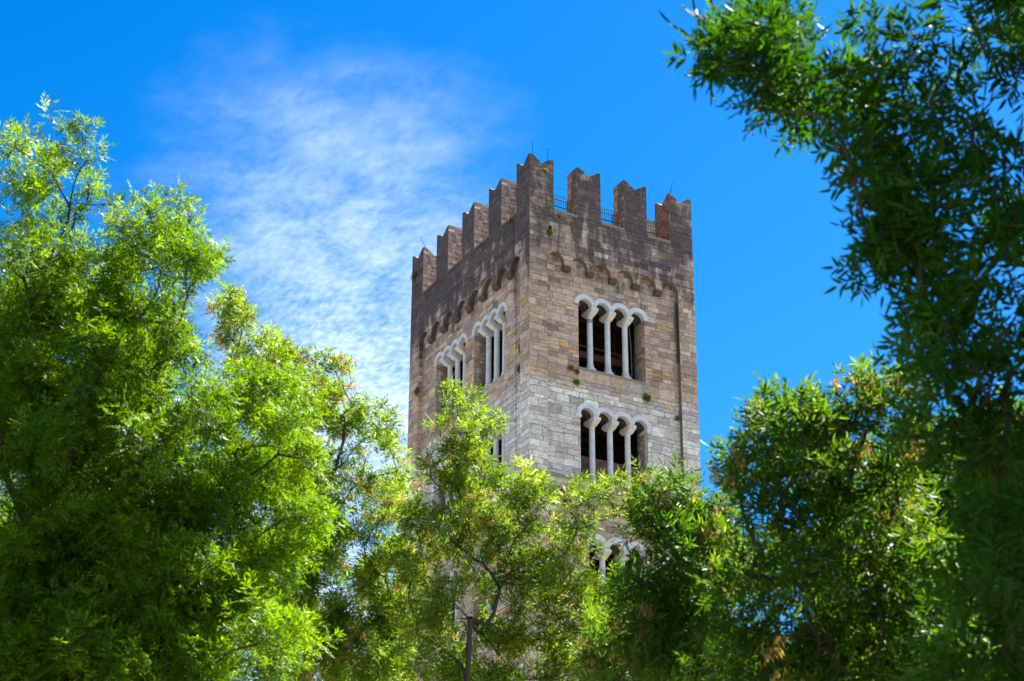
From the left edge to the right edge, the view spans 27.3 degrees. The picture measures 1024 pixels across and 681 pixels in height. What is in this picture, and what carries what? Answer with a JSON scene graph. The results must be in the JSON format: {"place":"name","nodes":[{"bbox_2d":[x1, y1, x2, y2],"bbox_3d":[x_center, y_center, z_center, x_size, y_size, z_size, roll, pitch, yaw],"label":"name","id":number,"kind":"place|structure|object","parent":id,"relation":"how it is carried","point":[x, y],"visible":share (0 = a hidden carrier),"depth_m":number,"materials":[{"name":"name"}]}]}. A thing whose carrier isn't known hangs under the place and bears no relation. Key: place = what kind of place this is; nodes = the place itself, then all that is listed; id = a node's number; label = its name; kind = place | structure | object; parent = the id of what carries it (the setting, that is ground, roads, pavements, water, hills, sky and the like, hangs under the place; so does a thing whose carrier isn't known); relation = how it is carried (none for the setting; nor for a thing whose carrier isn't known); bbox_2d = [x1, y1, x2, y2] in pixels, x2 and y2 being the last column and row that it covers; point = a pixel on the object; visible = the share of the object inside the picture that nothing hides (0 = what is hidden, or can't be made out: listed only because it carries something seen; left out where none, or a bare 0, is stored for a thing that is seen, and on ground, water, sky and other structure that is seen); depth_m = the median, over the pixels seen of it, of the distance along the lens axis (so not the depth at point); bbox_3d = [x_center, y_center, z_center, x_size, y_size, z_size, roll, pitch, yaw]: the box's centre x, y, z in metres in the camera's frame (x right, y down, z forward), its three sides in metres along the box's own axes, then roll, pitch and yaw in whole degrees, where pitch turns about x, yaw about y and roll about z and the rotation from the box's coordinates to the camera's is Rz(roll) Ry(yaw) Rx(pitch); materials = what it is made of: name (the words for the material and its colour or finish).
{"place":"outdoors","nodes":[
{"label":"outdoors","id":0,"kind":"place"},
{"bbox_2d":[0,0,1023,680],"label":"sky","id":1,"kind":"structure","parent":0,"point":[330,138],"materials":[{"name":"blue"}]},
{"label":"ground","id":2,"kind":"structure","parent":0,"visible":0},
{"bbox_2d":[0,91,353,680],"bbox_3d":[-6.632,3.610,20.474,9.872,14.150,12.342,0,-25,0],"label":"ash tree","id":3,"kind":"object","parent":2,"relation":"on","point":[103,577],"visible":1,"depth_m":21.67,"materials":[{"name":"green plant"}]},
{"bbox_2d":[201,278,427,680],"bbox_3d":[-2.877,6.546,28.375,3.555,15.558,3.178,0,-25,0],"label":"ash tree","id":4,"kind":"object","parent":2,"relation":"on","point":[355,663],"visible":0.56,"depth_m":29.83,"materials":[{"name":"green plant"}]},
{"bbox_2d":[379,373,656,680],"bbox_3d":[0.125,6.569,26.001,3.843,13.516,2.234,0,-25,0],"label":"ash tree","id":5,"kind":"object","parent":2,"relation":"on","point":[450,666],"visible":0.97,"depth_m":27.36,"materials":[{"name":"green plant"}]},
{"bbox_2d":[406,141,701,680],"bbox_3d":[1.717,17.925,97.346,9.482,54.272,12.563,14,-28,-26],"label":"bell tower","id":6,"kind":"structure","parent":2,"relation":"on","point":[606,310],"depth_m":101.10,"materials":[{"name":"stone"}]},
{"bbox_2d":[410,270,415,282],"bbox_3d":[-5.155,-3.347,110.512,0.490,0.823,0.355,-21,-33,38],"label":"wall plant","id":7,"kind":"object","parent":6,"relation":"attached to","point":[413,277],"depth_m":110.49,"materials":[{"name":"green plant"}]},
{"bbox_2d":[413,386,420,395],"bbox_3d":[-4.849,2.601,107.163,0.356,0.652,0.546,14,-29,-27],"label":"wall plant","id":8,"kind":"object","parent":6,"relation":"attached to","point":[416,391],"depth_m":107.08,"materials":[{"name":"green plant"}]},
{"bbox_2d":[431,442,462,525],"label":"window","id":9,"kind":"structure","parent":6,"relation":"in","point":[438,498],"depth_m":103.40,"materials":[{"name":"stone"}]},
{"bbox_2d":[433,568,460,640],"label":"window","id":10,"kind":"structure","parent":6,"relation":"in","point":[456,611],"depth_m":99.61,"materials":[{"name":"stone"}]},
{"bbox_2d":[433,333,467,425],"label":"window","id":11,"kind":"structure","parent":6,"relation":"in","point":[452,356],"depth_m":105.44,"materials":[{"name":"stone"}]},
{"bbox_2d":[470,548,499,617],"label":"window","id":12,"kind":"structure","parent":6,"relation":"in","point":[478,601],"depth_m":97.28,"materials":[{"name":"stone"}]},
{"bbox_2d":[471,302,507,397],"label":"window","id":13,"kind":"structure","parent":6,"relation":"in","point":[491,325],"depth_m":102.05,"materials":[{"name":"stone"}]},
{"bbox_2d":[473,412,507,499],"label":"window","id":14,"kind":"structure","parent":6,"relation":"in","point":[496,442],"depth_m":99.27,"materials":[{"name":"stone"}]},
{"bbox_2d":[568,364,574,370],"bbox_3d":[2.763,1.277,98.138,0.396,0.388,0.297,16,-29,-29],"label":"wall plant","id":15,"kind":"object","parent":6,"relation":"attached to","point":[571,368],"depth_m":98.10,"materials":[{"name":"plant"}]},
{"bbox_2d":[573,379,579,385],"bbox_3d":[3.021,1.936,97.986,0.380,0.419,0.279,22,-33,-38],"label":"wall plant","id":16,"kind":"object","parent":6,"relation":"attached to","point":[576,381],"depth_m":97.95,"materials":[{"name":"green plant"}]},
{"bbox_2d":[573,294,649,384],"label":"window","id":17,"kind":"structure","parent":6,"relation":"in","point":[589,308],"depth_m":100.66,"materials":[{"name":"stone"}]},
{"bbox_2d":[575,403,652,488],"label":"window","id":18,"kind":"structure","parent":6,"relation":"in","point":[609,421],"depth_m":98.28,"materials":[{"name":"stone"}]},
{"bbox_2d":[587,534,648,600],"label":"window","id":19,"kind":"structure","parent":6,"relation":"in","point":[611,545],"depth_m":95.70,"materials":[{"name":"stone"}]},
{"bbox_2d":[642,392,651,401],"bbox_3d":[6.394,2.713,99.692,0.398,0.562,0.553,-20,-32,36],"label":"wall plant","id":20,"kind":"object","parent":6,"relation":"attached to","point":[646,396],"depth_m":99.66,"materials":[{"name":"green plant"}]},
{"bbox_2d":[570,451,779,680],"bbox_3d":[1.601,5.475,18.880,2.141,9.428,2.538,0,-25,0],"label":"ash tree","id":21,"kind":"object","parent":2,"relation":"on","point":[665,609],"visible":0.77,"depth_m":19.68,"materials":[{"name":"green plant"}]},
{"bbox_2d":[658,0,1023,680],"bbox_3d":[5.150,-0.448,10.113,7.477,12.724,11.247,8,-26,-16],"label":"ash tree","id":22,"kind":"object","parent":2,"relation":"on","point":[904,223],"visible":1,"depth_m":11.54,"materials":[{"name":"green plant"}]},
{"bbox_2d":[670,338,1023,680],"bbox_3d":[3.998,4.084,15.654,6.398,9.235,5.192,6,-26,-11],"label":"ash tree","id":23,"kind":"object","parent":2,"relation":"on","point":[872,549],"visible":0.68,"depth_m":14.87,"materials":[{"name":"green plant"}]}
]}

